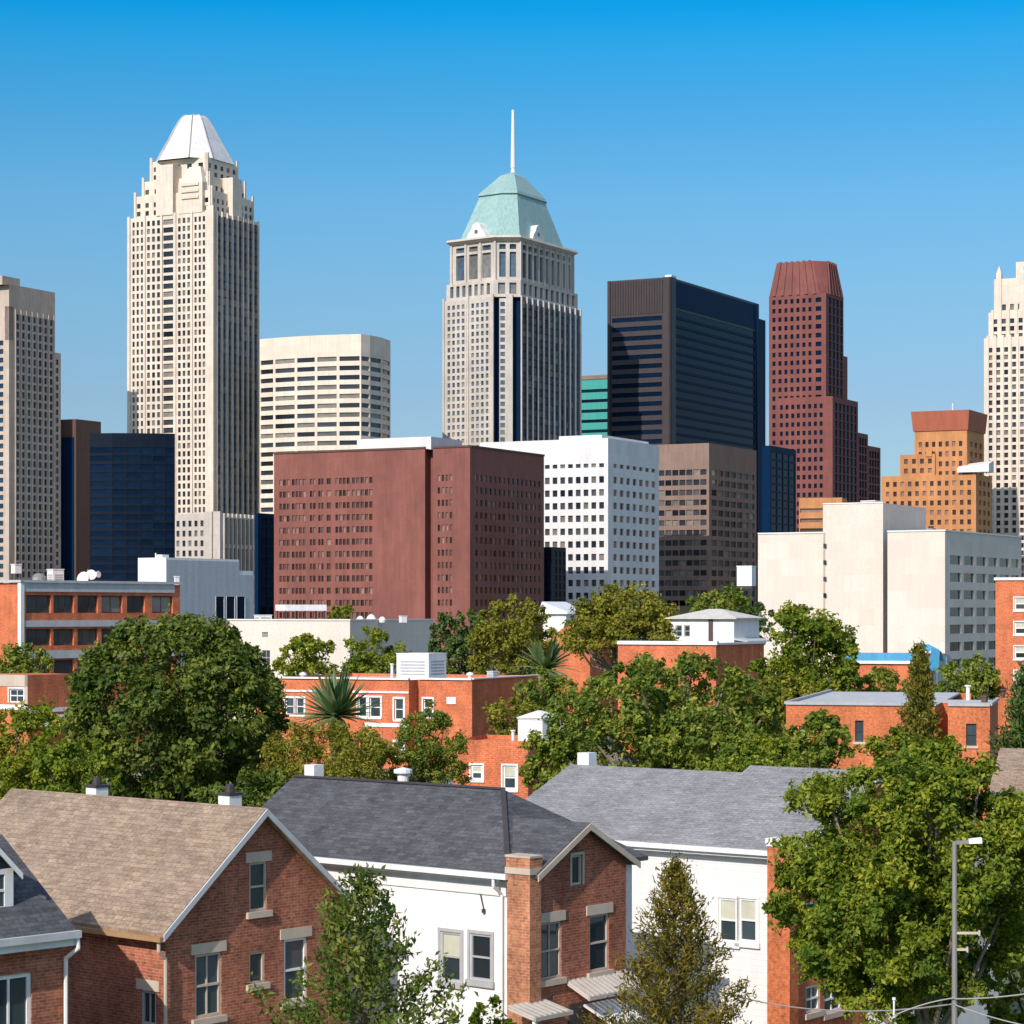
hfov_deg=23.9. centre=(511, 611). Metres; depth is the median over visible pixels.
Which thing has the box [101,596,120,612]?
window
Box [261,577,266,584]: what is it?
window
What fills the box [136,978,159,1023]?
window
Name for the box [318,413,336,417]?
window
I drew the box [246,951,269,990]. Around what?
window
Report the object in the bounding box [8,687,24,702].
window
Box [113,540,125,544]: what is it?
window
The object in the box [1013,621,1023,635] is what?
window
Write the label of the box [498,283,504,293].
window
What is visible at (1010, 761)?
roof
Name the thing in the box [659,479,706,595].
windows
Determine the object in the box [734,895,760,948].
window
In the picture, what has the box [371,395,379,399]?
window
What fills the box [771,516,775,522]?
window
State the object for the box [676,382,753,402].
window
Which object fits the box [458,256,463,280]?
window
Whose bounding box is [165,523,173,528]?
window
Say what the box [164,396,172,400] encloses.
window
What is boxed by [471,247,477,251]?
window
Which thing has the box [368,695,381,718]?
window
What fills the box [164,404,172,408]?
window
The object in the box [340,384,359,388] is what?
window
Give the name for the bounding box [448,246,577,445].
windows
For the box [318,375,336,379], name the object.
window
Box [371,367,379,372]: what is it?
window
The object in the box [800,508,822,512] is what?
window
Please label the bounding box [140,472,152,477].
window
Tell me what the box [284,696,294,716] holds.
window
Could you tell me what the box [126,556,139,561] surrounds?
window
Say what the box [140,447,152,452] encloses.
window
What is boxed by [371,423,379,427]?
window
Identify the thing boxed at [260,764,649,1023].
gabled house
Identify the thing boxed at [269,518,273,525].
window
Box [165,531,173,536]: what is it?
window
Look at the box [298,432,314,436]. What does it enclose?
window
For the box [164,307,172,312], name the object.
window
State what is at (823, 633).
broadleaf tree
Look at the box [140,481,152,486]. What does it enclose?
window
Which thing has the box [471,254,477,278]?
window
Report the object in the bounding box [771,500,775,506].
window
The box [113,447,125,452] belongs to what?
window
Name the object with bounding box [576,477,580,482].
window
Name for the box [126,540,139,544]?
window
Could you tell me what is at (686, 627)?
window
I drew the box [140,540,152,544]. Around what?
window
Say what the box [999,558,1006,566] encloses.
window
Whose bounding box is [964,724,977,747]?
window
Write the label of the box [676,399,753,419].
window
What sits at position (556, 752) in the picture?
broadleaf tree
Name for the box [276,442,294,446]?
window
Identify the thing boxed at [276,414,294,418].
window
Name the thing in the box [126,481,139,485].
window
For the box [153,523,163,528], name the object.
window
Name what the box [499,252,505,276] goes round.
window
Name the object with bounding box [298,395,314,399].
window
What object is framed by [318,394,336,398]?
window
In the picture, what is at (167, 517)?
window
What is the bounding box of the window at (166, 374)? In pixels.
[164,372,172,376]
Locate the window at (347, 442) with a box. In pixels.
[340,440,356,444]
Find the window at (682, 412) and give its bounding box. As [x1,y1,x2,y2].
[676,408,753,427]
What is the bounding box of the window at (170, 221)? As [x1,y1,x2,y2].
[164,219,172,224]
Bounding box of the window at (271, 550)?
[269,548,273,555]
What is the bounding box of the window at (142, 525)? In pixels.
[140,523,152,527]
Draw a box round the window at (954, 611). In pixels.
[950,607,958,615]
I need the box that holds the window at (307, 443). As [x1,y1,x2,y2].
[298,441,314,445]
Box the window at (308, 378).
[298,376,314,380]
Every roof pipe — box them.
[390,663,393,677]
[510,730,515,740]
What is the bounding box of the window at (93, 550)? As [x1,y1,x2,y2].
[91,548,111,553]
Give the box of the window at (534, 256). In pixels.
[534,256,535,280]
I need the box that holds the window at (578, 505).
[576,503,580,508]
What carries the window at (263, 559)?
in the office block at (263, 563)
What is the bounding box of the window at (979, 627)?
[976,624,983,632]
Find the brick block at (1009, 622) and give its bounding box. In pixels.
[994,577,1023,753]
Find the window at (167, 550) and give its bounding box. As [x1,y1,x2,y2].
[165,548,173,553]
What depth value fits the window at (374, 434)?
888.26 m
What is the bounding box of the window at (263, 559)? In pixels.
[261,557,266,564]
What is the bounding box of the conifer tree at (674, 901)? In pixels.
[576,850,756,1023]
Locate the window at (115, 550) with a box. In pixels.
[113,548,125,553]
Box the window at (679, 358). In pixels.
[676,355,753,377]
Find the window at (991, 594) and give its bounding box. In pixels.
[988,591,994,599]
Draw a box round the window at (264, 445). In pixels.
[262,443,272,447]
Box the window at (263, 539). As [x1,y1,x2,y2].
[261,537,266,544]
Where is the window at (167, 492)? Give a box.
[165,490,173,494]
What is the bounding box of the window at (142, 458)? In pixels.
[140,456,152,460]
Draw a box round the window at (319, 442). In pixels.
[318,441,336,445]
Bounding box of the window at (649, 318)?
[612,316,661,322]
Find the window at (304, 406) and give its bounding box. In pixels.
[298,404,314,408]
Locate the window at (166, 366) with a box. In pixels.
[164,363,172,368]
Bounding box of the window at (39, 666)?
[32,660,47,672]
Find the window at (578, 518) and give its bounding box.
[576,515,580,521]
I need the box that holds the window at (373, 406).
[371,404,379,409]
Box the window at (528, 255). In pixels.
[528,255,529,278]
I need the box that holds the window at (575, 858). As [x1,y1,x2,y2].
[570,852,584,885]
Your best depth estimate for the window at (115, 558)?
770.23 m
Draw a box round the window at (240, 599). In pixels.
[237,596,244,618]
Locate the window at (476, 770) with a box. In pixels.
[469,763,483,782]
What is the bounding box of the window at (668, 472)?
[666,470,670,475]
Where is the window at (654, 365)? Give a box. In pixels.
[612,363,661,369]
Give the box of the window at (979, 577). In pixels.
[976,574,983,582]
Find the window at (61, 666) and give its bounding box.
[53,659,71,674]
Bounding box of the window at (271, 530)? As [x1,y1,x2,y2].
[269,528,273,535]
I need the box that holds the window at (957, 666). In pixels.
[952,659,958,667]
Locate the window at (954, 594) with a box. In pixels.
[950,590,958,598]
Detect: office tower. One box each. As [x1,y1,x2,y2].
[0,276,60,582]
[127,113,258,514]
[260,334,389,513]
[442,110,581,445]
[607,277,765,609]
[769,260,879,531]
[984,262,1023,576]
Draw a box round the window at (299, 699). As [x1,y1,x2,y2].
[294,696,305,716]
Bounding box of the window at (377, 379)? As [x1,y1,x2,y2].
[371,376,379,381]
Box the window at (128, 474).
[126,472,139,477]
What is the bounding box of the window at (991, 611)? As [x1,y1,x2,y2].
[988,608,994,615]
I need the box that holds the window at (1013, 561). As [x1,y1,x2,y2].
[1011,559,1016,567]
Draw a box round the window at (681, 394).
[676,390,753,411]
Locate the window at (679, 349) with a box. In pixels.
[676,346,753,369]
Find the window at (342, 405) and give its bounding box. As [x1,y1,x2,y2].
[340,403,359,407]
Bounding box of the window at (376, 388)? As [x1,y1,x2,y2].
[371,386,379,390]
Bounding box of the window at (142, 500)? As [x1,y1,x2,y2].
[140,498,152,502]
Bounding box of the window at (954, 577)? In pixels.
[950,573,958,581]
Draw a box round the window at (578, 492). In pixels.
[576,490,580,495]
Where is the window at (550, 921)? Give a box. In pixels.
[541,910,566,987]
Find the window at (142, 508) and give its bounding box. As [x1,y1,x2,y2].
[140,506,152,511]
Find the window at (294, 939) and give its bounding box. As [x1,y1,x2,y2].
[280,926,311,1009]
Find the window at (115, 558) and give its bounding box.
[113,556,125,561]
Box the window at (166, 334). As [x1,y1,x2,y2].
[164,331,172,336]
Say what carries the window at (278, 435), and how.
in the office tower at (324, 392)
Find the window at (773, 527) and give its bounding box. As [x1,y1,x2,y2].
[771,524,775,530]
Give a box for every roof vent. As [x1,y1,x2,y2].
[31,573,46,579]
[173,576,179,584]
[357,614,385,622]
[466,672,473,677]
[965,685,970,699]
[1000,689,1005,697]
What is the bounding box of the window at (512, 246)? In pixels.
[510,244,515,248]
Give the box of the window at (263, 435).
[262,434,272,438]
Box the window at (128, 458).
[126,456,139,460]
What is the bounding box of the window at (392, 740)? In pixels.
[392,740,404,756]
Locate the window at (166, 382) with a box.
[164,380,172,384]
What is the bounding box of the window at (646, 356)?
[612,354,661,360]
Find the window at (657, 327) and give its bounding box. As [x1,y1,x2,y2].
[612,325,661,331]
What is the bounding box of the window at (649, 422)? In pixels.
[612,420,661,425]
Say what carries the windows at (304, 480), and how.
in the office block at (415, 528)
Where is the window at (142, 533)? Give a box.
[140,531,152,536]
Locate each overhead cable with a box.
[703,985,955,1011]
[893,997,954,1015]
[955,993,1023,999]
[955,1004,1018,1023]
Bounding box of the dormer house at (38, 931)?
[0,834,81,1023]
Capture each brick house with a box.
[0,673,69,756]
[0,777,362,1023]
[454,735,544,798]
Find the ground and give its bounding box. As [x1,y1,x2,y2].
[0,665,1023,1013]
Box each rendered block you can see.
[138,553,252,707]
[227,619,433,721]
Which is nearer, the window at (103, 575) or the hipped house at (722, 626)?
the hipped house at (722, 626)
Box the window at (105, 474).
[91,472,111,477]
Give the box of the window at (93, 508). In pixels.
[91,506,111,511]
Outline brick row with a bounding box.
[255,673,550,768]
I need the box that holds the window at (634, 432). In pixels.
[612,429,661,435]
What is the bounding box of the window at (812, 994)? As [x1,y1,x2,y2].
[804,984,824,1019]
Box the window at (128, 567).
[126,565,137,569]
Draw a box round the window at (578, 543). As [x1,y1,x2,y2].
[576,541,580,547]
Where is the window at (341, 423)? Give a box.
[340,422,359,425]
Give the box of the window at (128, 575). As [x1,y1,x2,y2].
[126,573,137,578]
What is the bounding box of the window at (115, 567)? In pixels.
[113,565,125,569]
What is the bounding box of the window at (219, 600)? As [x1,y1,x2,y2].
[215,596,223,623]
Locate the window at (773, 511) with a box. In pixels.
[771,508,775,514]
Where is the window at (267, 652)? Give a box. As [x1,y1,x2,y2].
[262,650,269,664]
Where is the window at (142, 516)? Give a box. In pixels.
[140,514,152,519]
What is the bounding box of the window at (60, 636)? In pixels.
[53,629,71,644]
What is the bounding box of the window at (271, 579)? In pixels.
[269,577,273,584]
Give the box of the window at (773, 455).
[771,452,775,458]
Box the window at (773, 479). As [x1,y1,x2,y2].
[771,476,775,482]
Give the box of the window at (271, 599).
[269,597,273,604]
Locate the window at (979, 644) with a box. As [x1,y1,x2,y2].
[976,641,983,649]
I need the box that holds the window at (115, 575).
[113,573,125,578]
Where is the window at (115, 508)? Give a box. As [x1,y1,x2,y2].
[113,506,125,511]
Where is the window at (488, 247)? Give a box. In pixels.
[484,245,490,249]
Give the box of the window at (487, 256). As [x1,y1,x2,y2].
[484,253,490,277]
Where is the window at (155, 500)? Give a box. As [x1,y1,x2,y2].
[153,498,163,502]
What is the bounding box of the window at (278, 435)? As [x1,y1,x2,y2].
[276,433,294,437]
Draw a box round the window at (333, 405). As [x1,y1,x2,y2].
[318,403,336,407]
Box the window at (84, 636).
[77,628,95,644]
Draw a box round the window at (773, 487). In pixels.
[771,484,775,490]
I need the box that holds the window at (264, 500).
[262,498,272,502]
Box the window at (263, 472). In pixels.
[262,470,272,474]
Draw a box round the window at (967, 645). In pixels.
[964,641,971,650]
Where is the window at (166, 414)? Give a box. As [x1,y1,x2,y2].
[164,412,172,416]
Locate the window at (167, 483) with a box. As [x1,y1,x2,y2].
[165,481,173,486]
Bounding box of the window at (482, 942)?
[465,929,494,988]
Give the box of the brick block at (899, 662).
[847,653,932,689]
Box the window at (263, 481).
[262,480,272,483]
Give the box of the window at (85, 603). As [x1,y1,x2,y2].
[77,595,95,612]
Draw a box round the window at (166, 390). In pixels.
[164,388,172,392]
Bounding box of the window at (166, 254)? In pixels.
[164,251,172,256]
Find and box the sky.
[0,0,1023,512]
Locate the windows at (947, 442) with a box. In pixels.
[919,441,980,531]
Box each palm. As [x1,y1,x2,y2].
[287,664,385,766]
[506,633,579,698]
[625,652,643,701]
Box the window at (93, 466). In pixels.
[91,464,111,469]
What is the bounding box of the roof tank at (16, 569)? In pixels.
[10,564,21,582]
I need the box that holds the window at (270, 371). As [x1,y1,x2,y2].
[262,369,272,373]
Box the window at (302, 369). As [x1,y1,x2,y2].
[298,367,314,371]
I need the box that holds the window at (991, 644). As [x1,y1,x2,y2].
[988,641,994,649]
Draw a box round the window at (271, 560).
[269,557,273,564]
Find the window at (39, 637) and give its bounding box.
[26,629,48,645]
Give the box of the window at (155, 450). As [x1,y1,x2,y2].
[153,447,163,452]
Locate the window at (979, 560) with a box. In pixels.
[976,557,983,565]
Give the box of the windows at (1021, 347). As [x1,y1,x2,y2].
[989,346,1023,562]
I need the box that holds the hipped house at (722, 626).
[665,609,769,642]
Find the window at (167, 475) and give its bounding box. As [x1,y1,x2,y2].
[165,473,173,477]
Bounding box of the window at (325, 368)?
[318,366,336,370]
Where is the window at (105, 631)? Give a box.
[101,628,112,644]
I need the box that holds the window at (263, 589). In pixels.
[261,587,266,594]
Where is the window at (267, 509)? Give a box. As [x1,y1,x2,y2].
[262,507,272,511]
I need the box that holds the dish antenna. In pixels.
[77,569,100,580]
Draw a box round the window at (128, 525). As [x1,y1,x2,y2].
[126,523,139,527]
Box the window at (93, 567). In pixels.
[91,565,111,569]
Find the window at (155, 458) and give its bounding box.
[153,456,163,461]
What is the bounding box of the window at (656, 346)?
[612,344,661,350]
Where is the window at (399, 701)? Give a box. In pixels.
[392,697,404,721]
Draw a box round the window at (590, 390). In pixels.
[582,389,606,392]
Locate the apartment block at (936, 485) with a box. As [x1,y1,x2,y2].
[881,403,991,533]
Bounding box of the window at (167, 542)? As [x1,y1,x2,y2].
[165,540,173,544]
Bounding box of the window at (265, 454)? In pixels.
[262,452,272,456]
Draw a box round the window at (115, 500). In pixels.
[113,498,125,502]
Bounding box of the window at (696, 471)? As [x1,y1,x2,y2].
[694,469,698,474]
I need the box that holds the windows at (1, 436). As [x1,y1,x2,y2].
[0,315,57,582]
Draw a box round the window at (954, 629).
[950,625,958,633]
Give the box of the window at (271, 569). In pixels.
[269,567,273,574]
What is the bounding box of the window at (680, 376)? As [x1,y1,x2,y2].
[676,373,753,394]
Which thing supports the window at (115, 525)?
in the office block at (132, 498)
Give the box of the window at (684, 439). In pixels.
[676,435,753,449]
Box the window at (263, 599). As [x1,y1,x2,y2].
[261,597,266,604]
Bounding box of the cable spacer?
[892,997,895,1017]
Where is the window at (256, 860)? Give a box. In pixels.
[245,850,272,918]
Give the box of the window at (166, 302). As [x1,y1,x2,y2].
[164,299,172,304]
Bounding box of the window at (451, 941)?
[435,927,463,989]
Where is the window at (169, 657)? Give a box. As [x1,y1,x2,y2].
[153,657,170,671]
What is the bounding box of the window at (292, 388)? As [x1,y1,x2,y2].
[276,386,294,391]
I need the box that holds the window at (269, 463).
[262,461,272,465]
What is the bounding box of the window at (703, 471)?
[701,469,706,474]
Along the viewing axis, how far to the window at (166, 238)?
909.77 m
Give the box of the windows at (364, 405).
[362,356,388,437]
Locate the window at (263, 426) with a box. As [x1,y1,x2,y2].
[262,424,272,428]
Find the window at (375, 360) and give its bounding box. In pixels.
[371,358,379,362]
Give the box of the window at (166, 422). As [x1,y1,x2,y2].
[164,420,172,424]
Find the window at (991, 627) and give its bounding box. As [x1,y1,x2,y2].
[988,624,994,632]
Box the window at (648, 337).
[612,335,661,341]
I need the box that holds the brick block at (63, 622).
[0,580,182,748]
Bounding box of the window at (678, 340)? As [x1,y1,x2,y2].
[676,337,753,361]
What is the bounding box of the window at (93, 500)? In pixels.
[91,498,111,502]
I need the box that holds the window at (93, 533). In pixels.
[91,531,111,536]
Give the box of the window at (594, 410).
[582,409,606,412]
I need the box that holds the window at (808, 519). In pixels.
[800,518,822,521]
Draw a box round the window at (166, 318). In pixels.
[164,315,172,320]
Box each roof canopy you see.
[275,605,326,618]
[957,461,993,473]
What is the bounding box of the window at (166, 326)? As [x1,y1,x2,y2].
[164,323,172,328]
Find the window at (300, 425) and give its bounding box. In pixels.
[298,423,314,427]
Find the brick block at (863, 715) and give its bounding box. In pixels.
[784,689,999,827]
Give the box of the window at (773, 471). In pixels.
[771,468,775,474]
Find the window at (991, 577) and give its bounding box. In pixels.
[988,574,994,582]
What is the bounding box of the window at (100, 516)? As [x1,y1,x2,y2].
[91,514,111,519]
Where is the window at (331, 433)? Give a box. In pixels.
[318,431,336,435]
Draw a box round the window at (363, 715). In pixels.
[356,695,367,718]
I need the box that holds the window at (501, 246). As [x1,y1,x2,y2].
[499,244,505,248]
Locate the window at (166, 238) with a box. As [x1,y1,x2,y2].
[164,235,172,240]
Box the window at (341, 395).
[340,394,359,397]
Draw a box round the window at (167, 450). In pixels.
[165,448,173,452]
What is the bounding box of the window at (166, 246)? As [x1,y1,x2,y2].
[164,243,172,248]
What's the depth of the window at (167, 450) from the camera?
772.68 m
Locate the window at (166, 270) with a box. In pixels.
[164,267,172,272]
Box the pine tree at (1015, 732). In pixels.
[984,660,1023,786]
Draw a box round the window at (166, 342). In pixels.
[164,339,172,344]
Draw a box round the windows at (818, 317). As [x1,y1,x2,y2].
[773,297,877,531]
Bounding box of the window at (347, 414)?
[340,412,359,416]
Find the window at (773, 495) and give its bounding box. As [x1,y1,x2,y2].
[771,492,775,498]
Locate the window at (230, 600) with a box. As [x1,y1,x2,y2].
[226,596,234,619]
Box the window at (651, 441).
[639,439,661,443]
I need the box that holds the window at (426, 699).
[421,697,433,718]
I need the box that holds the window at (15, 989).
[0,972,30,1023]
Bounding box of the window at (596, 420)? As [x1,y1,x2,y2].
[582,419,606,422]
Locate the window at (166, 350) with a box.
[164,347,172,352]
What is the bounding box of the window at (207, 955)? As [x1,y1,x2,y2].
[191,940,227,1023]
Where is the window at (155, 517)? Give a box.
[153,515,163,519]
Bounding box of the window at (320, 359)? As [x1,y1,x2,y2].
[318,357,336,361]
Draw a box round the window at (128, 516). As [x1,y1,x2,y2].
[126,514,139,519]
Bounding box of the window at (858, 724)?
[853,721,864,744]
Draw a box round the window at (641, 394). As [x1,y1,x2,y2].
[612,391,661,397]
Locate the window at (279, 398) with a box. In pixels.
[276,396,294,400]
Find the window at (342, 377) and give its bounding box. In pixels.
[340,375,359,379]
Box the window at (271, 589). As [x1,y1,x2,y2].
[269,587,273,594]
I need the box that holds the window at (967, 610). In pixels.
[964,607,971,615]
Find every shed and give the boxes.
[538,602,576,640]
[933,653,951,691]
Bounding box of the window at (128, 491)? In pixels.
[126,489,139,494]
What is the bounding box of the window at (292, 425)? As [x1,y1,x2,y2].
[276,423,294,428]
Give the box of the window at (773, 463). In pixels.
[771,460,775,466]
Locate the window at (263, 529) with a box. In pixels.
[261,527,266,534]
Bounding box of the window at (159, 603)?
[152,596,170,612]
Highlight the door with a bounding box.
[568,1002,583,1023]
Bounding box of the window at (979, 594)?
[976,591,983,598]
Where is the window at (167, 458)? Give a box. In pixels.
[165,456,173,461]
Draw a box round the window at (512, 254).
[510,252,515,276]
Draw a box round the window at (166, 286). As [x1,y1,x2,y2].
[164,283,172,288]
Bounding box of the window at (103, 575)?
[95,573,111,578]
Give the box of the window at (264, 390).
[262,388,272,392]
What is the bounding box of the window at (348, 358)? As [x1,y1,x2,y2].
[340,356,359,360]
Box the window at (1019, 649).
[1013,645,1023,660]
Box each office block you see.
[61,419,100,580]
[90,433,174,583]
[175,511,253,618]
[254,513,273,618]
[273,437,544,665]
[480,435,658,640]
[544,547,565,601]
[582,375,606,435]
[658,443,755,614]
[758,502,1021,675]
[762,446,795,532]
[799,498,846,531]
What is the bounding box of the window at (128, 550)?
[126,548,139,553]
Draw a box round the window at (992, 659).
[988,657,994,665]
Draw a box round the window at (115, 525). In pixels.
[113,523,125,527]
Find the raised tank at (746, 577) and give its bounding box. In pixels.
[736,566,756,608]
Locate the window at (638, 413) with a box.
[612,410,661,416]
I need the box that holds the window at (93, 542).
[91,540,111,544]
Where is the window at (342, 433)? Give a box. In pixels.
[340,431,359,435]
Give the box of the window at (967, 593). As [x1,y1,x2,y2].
[964,590,971,598]
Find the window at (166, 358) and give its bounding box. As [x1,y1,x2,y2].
[164,355,172,360]
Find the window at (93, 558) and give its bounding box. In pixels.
[91,556,111,561]
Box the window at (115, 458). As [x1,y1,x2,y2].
[113,456,125,460]
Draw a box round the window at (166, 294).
[164,291,172,296]
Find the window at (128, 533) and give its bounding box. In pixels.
[126,531,139,536]
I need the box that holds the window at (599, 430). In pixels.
[582,429,606,432]
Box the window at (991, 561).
[988,558,994,565]
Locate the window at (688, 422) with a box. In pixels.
[676,417,753,436]
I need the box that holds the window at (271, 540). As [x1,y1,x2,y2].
[269,538,273,545]
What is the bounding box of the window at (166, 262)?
[164,259,172,264]
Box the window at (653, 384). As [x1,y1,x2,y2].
[612,382,661,388]
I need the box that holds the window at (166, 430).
[164,428,172,432]
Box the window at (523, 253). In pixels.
[523,253,524,277]
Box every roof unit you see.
[46,569,64,579]
[254,615,271,618]
[396,653,446,679]
[399,616,406,622]
[486,671,498,676]
[860,500,883,501]
[926,526,935,529]
[980,695,988,702]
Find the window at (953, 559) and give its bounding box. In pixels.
[950,555,958,564]
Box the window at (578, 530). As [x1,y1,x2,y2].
[576,528,580,534]
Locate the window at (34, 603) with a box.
[26,595,48,612]
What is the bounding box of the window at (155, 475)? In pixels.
[153,473,163,477]
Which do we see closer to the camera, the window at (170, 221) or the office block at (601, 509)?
the office block at (601, 509)
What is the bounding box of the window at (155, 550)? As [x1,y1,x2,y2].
[153,548,163,553]
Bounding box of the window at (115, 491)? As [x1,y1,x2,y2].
[113,489,125,494]
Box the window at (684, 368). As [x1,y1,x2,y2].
[676,364,753,386]
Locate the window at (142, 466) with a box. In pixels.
[140,464,152,469]
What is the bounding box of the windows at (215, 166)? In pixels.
[133,163,250,512]
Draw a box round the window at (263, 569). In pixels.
[261,567,266,574]
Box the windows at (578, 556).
[546,463,653,598]
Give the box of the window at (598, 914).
[586,902,613,978]
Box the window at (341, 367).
[340,366,359,369]
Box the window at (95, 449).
[91,447,111,452]
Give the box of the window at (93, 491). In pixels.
[91,489,111,494]
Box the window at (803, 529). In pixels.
[800,528,822,531]
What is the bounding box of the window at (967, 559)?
[964,556,971,564]
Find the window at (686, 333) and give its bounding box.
[676,328,753,353]
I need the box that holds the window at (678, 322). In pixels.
[676,319,753,344]
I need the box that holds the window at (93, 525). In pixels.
[91,523,111,527]
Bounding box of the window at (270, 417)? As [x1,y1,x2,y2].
[262,415,272,419]
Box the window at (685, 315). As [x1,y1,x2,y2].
[676,310,753,336]
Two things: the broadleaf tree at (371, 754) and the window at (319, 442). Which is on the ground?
the broadleaf tree at (371, 754)
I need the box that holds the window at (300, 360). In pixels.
[298,358,314,362]
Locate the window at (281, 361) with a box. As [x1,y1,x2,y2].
[276,359,294,363]
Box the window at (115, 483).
[113,481,125,485]
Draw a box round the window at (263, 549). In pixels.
[261,547,266,554]
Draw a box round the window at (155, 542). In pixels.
[153,540,163,544]
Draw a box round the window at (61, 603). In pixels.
[53,595,71,612]
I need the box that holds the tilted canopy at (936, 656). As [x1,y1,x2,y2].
[922,643,947,689]
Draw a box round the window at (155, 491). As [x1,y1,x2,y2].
[153,489,163,494]
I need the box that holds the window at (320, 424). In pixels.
[318,422,336,426]
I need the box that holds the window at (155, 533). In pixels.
[153,531,163,536]
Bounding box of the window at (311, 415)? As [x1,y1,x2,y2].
[298,413,314,417]
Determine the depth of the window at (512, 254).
945.78 m
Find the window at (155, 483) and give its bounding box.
[153,481,163,486]
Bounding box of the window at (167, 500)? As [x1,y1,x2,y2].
[165,498,173,503]
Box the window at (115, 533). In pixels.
[113,531,125,536]
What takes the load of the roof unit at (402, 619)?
on the rendered block at (270, 637)
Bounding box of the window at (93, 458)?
[91,456,111,460]
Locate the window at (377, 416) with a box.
[371,413,379,418]
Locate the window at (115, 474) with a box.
[113,472,125,477]
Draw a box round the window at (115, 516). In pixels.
[113,514,125,519]
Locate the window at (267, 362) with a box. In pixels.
[262,360,272,364]
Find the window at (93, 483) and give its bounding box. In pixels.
[91,481,111,486]
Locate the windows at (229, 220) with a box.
[218,216,256,514]
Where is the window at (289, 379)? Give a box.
[276,377,294,381]
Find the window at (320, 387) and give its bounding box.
[318,385,336,389]
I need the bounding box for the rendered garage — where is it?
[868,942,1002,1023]
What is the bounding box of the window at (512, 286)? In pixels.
[509,283,515,293]
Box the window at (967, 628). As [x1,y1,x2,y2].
[964,624,971,632]
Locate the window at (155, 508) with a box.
[153,506,163,511]
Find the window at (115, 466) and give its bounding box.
[113,464,125,469]
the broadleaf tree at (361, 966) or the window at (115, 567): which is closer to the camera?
the broadleaf tree at (361, 966)
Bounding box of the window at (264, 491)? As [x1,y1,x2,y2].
[262,489,272,493]
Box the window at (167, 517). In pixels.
[165,515,173,519]
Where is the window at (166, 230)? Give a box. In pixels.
[164,227,172,232]
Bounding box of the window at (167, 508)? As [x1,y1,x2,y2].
[165,506,173,511]
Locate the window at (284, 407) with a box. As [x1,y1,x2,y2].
[276,405,294,409]
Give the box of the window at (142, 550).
[140,548,152,553]
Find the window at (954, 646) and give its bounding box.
[950,642,958,650]
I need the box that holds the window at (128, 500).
[126,498,139,502]
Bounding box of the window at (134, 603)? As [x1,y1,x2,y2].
[127,596,142,612]
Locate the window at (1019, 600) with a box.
[1013,596,1023,611]
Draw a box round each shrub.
[186,765,286,806]
[468,994,516,1023]
[873,725,916,766]
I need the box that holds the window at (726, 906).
[716,895,740,948]
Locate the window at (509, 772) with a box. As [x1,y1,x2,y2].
[501,764,517,791]
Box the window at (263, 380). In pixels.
[262,378,272,382]
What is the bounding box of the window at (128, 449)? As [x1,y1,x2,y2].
[126,447,139,452]
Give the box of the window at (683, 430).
[676,426,753,444]
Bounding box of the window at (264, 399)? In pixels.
[262,397,272,401]
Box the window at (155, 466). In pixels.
[153,464,163,469]
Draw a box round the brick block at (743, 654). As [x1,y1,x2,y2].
[617,641,765,753]
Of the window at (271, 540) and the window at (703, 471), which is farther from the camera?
the window at (703, 471)
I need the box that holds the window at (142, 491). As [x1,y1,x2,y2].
[140,489,152,494]
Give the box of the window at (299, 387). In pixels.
[298,385,314,390]
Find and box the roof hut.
[516,710,560,740]
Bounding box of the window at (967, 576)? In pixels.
[964,573,971,581]
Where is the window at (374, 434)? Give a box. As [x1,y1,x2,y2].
[371,432,379,436]
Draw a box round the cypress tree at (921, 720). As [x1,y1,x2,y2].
[896,637,959,811]
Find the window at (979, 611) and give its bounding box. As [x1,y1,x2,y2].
[976,608,983,615]
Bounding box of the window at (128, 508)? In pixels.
[126,506,139,511]
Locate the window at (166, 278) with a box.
[164,275,172,280]
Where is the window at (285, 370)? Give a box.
[276,368,294,372]
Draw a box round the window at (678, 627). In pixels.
[676,625,681,636]
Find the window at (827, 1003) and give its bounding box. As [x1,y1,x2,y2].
[822,987,843,1020]
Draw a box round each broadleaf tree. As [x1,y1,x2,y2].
[0,641,54,672]
[0,695,92,799]
[30,733,131,797]
[58,602,295,801]
[241,863,478,1023]
[248,716,410,788]
[271,632,340,676]
[327,604,353,618]
[339,626,411,673]
[388,700,473,784]
[427,608,485,674]
[446,658,459,673]
[464,592,558,675]
[479,693,540,735]
[512,665,578,728]
[517,712,598,792]
[525,663,564,724]
[556,580,680,684]
[561,646,791,771]
[685,582,752,613]
[694,733,810,771]
[743,601,774,644]
[745,599,864,735]
[749,668,834,736]
[761,734,1023,1023]
[783,708,856,768]
[852,664,909,691]
[933,652,1002,699]
[975,796,1023,1023]
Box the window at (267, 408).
[262,406,272,410]
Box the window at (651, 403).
[612,401,661,407]
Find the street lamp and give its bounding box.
[952,837,981,1023]
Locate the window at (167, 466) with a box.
[165,464,173,469]
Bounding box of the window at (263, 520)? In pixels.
[261,517,266,524]
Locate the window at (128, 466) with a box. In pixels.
[126,464,139,469]
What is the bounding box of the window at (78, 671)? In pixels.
[77,659,84,672]
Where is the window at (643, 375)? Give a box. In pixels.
[612,372,661,378]
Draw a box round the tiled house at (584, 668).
[545,619,617,727]
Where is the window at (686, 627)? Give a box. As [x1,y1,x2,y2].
[684,625,689,636]
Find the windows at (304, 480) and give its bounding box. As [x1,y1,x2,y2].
[280,475,538,617]
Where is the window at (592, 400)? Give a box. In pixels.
[582,399,606,402]

